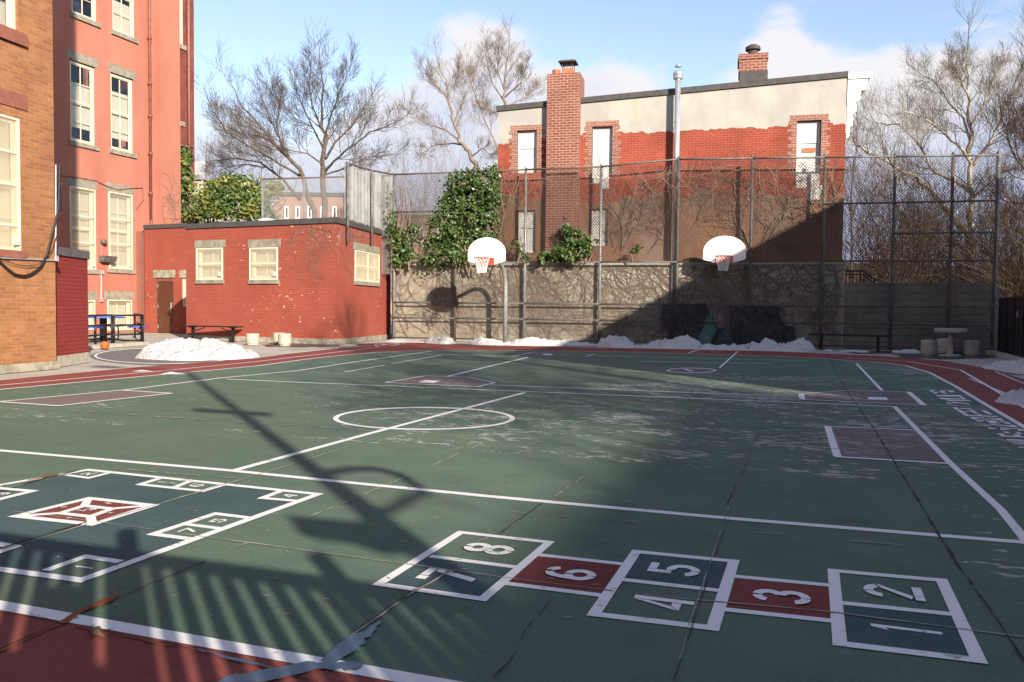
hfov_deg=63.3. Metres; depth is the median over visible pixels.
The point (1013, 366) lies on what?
snow pile
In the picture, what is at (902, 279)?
bare shrub
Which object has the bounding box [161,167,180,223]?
vine tracery
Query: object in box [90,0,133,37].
window
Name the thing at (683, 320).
sheeting
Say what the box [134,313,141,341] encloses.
guard rail
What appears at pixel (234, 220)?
row house
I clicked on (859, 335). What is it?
bench
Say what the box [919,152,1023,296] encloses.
bare shrub
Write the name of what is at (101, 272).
conduit
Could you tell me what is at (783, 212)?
bare vine
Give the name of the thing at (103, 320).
picnic table
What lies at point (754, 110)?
row house
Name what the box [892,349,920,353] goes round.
snow pile
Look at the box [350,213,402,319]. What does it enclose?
row house
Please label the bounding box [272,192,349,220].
row house
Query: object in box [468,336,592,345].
snow pile
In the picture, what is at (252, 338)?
concrete drum
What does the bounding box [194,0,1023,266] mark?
sky
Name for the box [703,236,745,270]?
basketball hoop
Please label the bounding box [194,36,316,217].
bare tree
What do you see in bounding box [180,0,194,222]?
wing
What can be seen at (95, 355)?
circle line
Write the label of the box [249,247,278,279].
window
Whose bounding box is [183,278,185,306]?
window
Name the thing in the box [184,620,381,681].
water
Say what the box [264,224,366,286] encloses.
vine tracery
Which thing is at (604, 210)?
window
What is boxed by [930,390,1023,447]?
track lettering
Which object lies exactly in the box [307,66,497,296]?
bare shrub
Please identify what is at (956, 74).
sycamore tree
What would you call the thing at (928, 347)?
concrete stool
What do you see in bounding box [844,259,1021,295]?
hill
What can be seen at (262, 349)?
ground
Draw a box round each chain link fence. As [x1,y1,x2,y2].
[261,175,390,273]
[393,151,1000,350]
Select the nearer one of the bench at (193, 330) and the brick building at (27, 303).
the brick building at (27, 303)
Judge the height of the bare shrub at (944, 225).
8.286 m
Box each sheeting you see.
[662,304,705,338]
[730,306,794,344]
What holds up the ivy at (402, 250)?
attached to the chain link fence at (894, 203)
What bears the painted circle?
on the ground at (262, 349)
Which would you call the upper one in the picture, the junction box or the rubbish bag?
the junction box
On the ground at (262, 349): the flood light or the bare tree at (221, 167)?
the bare tree at (221, 167)
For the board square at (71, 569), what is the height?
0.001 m
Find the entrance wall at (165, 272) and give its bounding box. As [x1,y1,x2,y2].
[143,222,214,332]
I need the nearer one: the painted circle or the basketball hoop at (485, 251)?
the painted circle
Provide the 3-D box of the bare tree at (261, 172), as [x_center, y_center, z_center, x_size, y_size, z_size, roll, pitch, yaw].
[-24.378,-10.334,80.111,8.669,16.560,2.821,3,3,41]
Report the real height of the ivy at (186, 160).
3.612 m
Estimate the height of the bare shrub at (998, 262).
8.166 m
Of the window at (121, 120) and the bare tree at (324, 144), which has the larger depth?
the bare tree at (324, 144)
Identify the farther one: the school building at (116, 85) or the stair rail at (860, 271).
the school building at (116, 85)
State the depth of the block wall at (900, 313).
24.20 m
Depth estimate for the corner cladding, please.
33.13 m
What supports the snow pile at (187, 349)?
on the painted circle
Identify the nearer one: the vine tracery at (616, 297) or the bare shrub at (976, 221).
the vine tracery at (616, 297)
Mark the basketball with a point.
(104, 345)
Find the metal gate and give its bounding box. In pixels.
[997,296,1023,357]
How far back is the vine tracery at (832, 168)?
25.38 m
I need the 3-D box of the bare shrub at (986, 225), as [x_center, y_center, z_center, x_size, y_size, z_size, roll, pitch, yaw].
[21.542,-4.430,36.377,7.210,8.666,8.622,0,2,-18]
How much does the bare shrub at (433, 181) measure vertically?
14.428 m
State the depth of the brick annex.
25.21 m
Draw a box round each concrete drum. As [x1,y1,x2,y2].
[246,333,259,344]
[273,333,277,343]
[278,333,290,345]
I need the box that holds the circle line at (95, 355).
[94,348,227,363]
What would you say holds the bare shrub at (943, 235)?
on the ground at (262, 349)
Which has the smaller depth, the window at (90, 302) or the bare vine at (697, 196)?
the bare vine at (697, 196)
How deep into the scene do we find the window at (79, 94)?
30.78 m
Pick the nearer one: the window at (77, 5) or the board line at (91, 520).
the board line at (91, 520)
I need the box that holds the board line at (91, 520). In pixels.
[0,469,323,582]
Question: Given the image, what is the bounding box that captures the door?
[157,282,172,332]
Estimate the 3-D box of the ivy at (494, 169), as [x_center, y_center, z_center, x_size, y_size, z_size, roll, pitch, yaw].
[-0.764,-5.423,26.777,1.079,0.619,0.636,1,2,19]
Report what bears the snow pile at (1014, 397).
on the running track at (66, 652)
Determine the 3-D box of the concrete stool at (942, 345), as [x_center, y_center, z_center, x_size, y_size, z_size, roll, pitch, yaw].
[11.878,0.127,22.823,0.412,0.393,0.409,1,2,19]
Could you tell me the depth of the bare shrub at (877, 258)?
32.80 m
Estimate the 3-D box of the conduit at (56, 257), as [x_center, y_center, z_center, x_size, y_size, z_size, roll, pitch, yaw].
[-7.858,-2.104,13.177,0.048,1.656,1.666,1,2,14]
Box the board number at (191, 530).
[1,472,297,568]
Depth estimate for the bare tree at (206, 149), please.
75.13 m
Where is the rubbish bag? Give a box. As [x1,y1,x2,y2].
[711,328,736,345]
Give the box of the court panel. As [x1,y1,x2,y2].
[5,353,945,462]
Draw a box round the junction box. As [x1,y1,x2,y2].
[54,180,61,210]
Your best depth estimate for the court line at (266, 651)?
4.73 m
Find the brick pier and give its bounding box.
[55,246,89,366]
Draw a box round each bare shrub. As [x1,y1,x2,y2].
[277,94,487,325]
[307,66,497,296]
[329,103,495,261]
[842,124,1013,282]
[842,133,1023,282]
[842,144,1023,282]
[843,108,1013,282]
[843,110,1022,282]
[847,149,1021,284]
[874,143,1022,290]
[889,120,1023,296]
[910,150,1023,296]
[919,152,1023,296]
[939,185,1023,296]
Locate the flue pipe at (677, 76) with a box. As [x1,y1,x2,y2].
[670,64,682,338]
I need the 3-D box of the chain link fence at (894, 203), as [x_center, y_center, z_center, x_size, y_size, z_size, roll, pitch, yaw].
[4.856,-2.777,25.576,18.218,5.838,0.145,1,2,14]
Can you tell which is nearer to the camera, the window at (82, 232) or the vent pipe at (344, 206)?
the vent pipe at (344, 206)
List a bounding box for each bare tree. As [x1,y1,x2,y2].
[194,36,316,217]
[195,129,230,178]
[210,148,244,177]
[233,156,286,218]
[243,13,426,217]
[255,156,302,192]
[340,151,391,225]
[387,25,497,233]
[454,8,546,149]
[844,92,892,282]
[968,1,1023,249]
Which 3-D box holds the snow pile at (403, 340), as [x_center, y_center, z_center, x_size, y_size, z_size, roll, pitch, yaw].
[-3.553,-0.020,26.847,0.860,0.086,1.797,-1,3,-36]
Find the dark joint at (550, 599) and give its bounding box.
[0,351,1023,679]
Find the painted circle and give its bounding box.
[90,347,222,364]
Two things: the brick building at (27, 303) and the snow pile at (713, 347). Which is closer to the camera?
the brick building at (27, 303)
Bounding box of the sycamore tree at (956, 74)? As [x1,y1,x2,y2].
[845,0,1023,266]
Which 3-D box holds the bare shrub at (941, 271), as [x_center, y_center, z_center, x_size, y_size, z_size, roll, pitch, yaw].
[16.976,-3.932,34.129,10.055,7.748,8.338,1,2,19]
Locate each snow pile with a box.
[135,337,259,360]
[385,339,424,342]
[425,336,454,343]
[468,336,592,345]
[593,335,700,348]
[697,344,734,349]
[730,337,815,351]
[838,350,867,352]
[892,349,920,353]
[982,358,1023,373]
[995,388,1023,404]
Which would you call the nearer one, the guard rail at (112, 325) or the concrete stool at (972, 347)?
the concrete stool at (972, 347)
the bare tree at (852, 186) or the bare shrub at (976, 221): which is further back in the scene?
the bare tree at (852, 186)
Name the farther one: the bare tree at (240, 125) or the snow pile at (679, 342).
the bare tree at (240, 125)
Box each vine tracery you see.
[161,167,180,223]
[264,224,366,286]
[395,263,843,344]
[447,160,904,259]
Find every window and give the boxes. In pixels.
[0,0,14,44]
[0,114,20,250]
[69,186,95,269]
[70,60,93,144]
[72,0,95,20]
[88,72,131,152]
[88,191,132,269]
[88,300,94,329]
[88,300,131,330]
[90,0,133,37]
[180,0,182,43]
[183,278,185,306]
[196,248,223,279]
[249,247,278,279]
[284,206,288,218]
[295,206,299,218]
[332,206,336,216]
[354,250,379,282]
[518,131,536,172]
[518,211,535,252]
[591,209,607,245]
[592,127,612,177]
[796,121,820,173]
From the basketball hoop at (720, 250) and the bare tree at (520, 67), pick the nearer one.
the basketball hoop at (720, 250)
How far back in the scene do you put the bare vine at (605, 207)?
26.37 m
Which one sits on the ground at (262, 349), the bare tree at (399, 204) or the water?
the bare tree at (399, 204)
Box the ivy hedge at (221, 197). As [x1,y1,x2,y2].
[184,170,286,223]
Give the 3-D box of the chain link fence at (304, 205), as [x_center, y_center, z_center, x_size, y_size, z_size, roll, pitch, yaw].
[-6.388,-2.844,28.331,4.810,5.531,0.104,1,2,14]
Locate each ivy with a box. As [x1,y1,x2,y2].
[180,145,198,222]
[262,176,288,199]
[382,187,421,270]
[412,163,509,275]
[473,163,501,179]
[510,236,530,263]
[536,217,598,264]
[629,243,644,260]
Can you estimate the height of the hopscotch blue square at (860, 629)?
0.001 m
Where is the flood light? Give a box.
[99,256,117,262]
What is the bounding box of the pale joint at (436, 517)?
[0,357,1023,658]
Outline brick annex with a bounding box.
[184,217,390,344]
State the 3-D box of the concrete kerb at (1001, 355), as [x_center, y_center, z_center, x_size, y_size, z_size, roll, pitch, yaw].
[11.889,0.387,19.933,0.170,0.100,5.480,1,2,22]
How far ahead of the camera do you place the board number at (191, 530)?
4.44 m
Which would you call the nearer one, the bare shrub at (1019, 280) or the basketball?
the basketball
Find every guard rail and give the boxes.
[88,314,114,343]
[111,314,143,342]
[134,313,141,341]
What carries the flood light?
attached to the school building at (116, 85)
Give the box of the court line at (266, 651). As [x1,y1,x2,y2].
[0,343,1023,681]
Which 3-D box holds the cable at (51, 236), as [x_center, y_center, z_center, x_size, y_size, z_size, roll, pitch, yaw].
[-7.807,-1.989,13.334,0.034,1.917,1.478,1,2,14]
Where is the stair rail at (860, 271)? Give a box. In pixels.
[845,270,877,282]
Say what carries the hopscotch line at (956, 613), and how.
on the hopscotch blue square at (860, 629)
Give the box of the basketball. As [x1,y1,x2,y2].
[100,341,108,349]
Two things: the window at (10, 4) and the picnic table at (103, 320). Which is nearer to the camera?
the window at (10, 4)
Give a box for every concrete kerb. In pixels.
[88,342,148,348]
[986,350,1023,360]
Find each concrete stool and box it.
[921,340,937,354]
[936,338,947,352]
[964,340,980,355]
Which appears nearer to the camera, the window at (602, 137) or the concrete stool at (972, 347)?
the concrete stool at (972, 347)
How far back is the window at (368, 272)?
26.41 m
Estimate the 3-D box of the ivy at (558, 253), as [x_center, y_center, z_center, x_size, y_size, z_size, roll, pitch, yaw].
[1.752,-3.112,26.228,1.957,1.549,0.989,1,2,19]
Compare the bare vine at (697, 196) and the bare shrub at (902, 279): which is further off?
the bare shrub at (902, 279)
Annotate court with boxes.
[0,350,1023,681]
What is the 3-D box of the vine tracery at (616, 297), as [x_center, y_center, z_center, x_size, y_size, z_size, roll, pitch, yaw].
[2.909,-1.196,26.315,14.274,2.528,0.044,1,2,14]
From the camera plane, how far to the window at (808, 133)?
25.11 m
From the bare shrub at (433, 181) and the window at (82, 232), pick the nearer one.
the window at (82, 232)
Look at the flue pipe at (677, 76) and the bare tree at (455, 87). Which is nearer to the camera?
the flue pipe at (677, 76)
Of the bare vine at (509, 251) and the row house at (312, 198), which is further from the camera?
the row house at (312, 198)
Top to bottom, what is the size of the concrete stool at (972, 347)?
0.393 m
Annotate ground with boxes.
[0,320,1023,389]
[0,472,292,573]
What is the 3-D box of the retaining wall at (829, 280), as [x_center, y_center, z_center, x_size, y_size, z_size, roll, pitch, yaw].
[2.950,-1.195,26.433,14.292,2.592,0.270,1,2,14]
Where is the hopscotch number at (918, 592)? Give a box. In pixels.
[415,543,942,634]
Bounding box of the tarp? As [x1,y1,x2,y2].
[695,309,717,344]
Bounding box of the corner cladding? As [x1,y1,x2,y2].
[136,231,144,331]
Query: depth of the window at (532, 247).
27.25 m
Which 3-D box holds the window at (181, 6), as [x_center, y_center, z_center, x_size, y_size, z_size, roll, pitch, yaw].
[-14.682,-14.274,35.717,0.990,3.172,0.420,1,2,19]
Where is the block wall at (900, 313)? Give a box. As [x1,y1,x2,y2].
[843,283,1001,351]
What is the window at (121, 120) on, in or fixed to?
in the school building at (116, 85)
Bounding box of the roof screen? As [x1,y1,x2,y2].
[345,162,392,335]
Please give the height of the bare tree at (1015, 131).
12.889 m
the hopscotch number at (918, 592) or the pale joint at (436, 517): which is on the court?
the pale joint at (436, 517)
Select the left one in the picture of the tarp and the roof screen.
the roof screen
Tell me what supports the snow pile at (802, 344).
on the ground at (262, 349)
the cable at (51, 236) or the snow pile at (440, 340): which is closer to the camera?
the cable at (51, 236)
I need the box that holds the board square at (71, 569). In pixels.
[0,471,311,576]
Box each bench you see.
[182,325,243,341]
[808,333,892,350]
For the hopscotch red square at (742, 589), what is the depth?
3.31 m
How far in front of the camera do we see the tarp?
25.36 m
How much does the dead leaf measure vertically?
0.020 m
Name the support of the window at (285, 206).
in the row house at (312, 198)
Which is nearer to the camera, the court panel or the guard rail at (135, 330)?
the court panel
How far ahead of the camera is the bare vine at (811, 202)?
24.97 m
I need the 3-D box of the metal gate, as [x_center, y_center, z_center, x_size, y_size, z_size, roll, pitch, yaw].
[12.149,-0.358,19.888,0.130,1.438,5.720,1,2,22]
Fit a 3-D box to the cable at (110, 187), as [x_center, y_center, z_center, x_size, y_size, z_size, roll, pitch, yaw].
[-15.457,-5.423,31.493,0.036,1.337,3.995,1,2,19]
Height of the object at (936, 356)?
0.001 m
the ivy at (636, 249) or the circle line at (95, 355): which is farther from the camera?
the ivy at (636, 249)
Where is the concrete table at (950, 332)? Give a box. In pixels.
[934,328,967,355]
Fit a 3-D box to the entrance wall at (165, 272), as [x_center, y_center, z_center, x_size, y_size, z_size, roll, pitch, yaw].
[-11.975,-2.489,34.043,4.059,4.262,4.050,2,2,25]
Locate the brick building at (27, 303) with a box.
[0,0,59,373]
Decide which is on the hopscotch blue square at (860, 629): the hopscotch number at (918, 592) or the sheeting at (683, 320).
the hopscotch number at (918, 592)
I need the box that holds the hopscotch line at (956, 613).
[372,531,987,663]
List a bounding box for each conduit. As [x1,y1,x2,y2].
[0,165,58,260]
[99,270,103,301]
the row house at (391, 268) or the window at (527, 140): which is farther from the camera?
the row house at (391, 268)
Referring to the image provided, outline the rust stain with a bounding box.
[0,474,171,650]
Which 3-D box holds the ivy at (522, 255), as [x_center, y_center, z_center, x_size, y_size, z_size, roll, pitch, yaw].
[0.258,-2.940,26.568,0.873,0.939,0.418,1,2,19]
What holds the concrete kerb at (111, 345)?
on the ground at (262, 349)
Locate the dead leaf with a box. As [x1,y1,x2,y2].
[90,626,112,636]
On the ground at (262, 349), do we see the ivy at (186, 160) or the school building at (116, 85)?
the school building at (116, 85)
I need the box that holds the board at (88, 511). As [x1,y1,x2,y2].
[31,500,140,521]
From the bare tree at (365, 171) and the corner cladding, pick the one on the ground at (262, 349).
the bare tree at (365, 171)
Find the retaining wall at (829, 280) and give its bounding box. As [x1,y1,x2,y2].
[395,262,845,348]
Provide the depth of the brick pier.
14.96 m
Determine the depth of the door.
32.75 m
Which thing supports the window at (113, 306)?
in the school building at (116, 85)
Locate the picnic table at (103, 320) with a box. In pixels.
[88,316,147,342]
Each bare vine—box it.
[500,203,635,259]
[502,156,693,252]
[579,152,721,259]
[644,149,777,236]
[680,149,841,259]
[755,148,847,259]
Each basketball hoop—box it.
[468,237,507,341]
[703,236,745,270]
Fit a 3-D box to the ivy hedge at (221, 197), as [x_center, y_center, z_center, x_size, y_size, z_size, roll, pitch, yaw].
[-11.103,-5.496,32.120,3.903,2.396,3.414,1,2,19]
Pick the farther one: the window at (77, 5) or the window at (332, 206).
the window at (332, 206)
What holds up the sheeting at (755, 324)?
hanging from the chain link fence at (894, 203)
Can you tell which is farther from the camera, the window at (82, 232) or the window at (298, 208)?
the window at (298, 208)
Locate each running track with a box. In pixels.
[0,342,1023,681]
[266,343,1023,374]
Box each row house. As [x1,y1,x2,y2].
[209,178,257,221]
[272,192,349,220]
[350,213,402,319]
[404,214,496,261]
[496,44,872,260]
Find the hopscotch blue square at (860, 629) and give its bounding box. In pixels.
[373,553,985,664]
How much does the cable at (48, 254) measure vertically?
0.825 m
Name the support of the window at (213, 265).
in the brick annex
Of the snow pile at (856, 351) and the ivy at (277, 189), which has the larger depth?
the ivy at (277, 189)
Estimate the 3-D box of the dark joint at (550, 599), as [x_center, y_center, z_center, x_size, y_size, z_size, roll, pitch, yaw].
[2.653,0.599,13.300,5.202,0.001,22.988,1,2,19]
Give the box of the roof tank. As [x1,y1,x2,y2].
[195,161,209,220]
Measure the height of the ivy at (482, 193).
3.652 m
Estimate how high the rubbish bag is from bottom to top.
0.592 m
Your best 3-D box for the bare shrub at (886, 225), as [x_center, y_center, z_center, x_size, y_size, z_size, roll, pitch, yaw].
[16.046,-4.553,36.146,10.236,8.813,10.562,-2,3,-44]
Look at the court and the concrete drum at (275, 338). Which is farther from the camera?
the concrete drum at (275, 338)
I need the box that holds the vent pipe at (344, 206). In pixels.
[343,193,345,218]
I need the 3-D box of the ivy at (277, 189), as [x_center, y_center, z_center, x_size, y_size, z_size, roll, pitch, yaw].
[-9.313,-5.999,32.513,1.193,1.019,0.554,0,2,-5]
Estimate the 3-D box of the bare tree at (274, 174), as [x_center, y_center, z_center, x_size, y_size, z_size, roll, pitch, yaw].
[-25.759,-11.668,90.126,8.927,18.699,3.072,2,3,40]
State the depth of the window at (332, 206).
71.77 m
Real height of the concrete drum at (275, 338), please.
0.332 m
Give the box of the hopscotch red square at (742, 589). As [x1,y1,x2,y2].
[509,556,830,617]
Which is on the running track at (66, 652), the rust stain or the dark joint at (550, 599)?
the rust stain
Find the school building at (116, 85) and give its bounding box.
[52,0,180,333]
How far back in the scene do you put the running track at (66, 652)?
2.71 m
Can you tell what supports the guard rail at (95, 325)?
on the ground at (262, 349)
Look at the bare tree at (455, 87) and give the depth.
51.90 m
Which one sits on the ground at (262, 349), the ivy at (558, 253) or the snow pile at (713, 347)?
the snow pile at (713, 347)
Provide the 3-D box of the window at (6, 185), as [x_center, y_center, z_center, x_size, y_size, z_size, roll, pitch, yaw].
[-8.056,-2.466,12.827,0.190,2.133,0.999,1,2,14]
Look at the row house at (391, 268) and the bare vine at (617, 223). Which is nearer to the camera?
the bare vine at (617, 223)
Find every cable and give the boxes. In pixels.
[0,164,60,276]
[0,220,58,266]
[61,175,143,219]
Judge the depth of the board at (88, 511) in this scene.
4.41 m

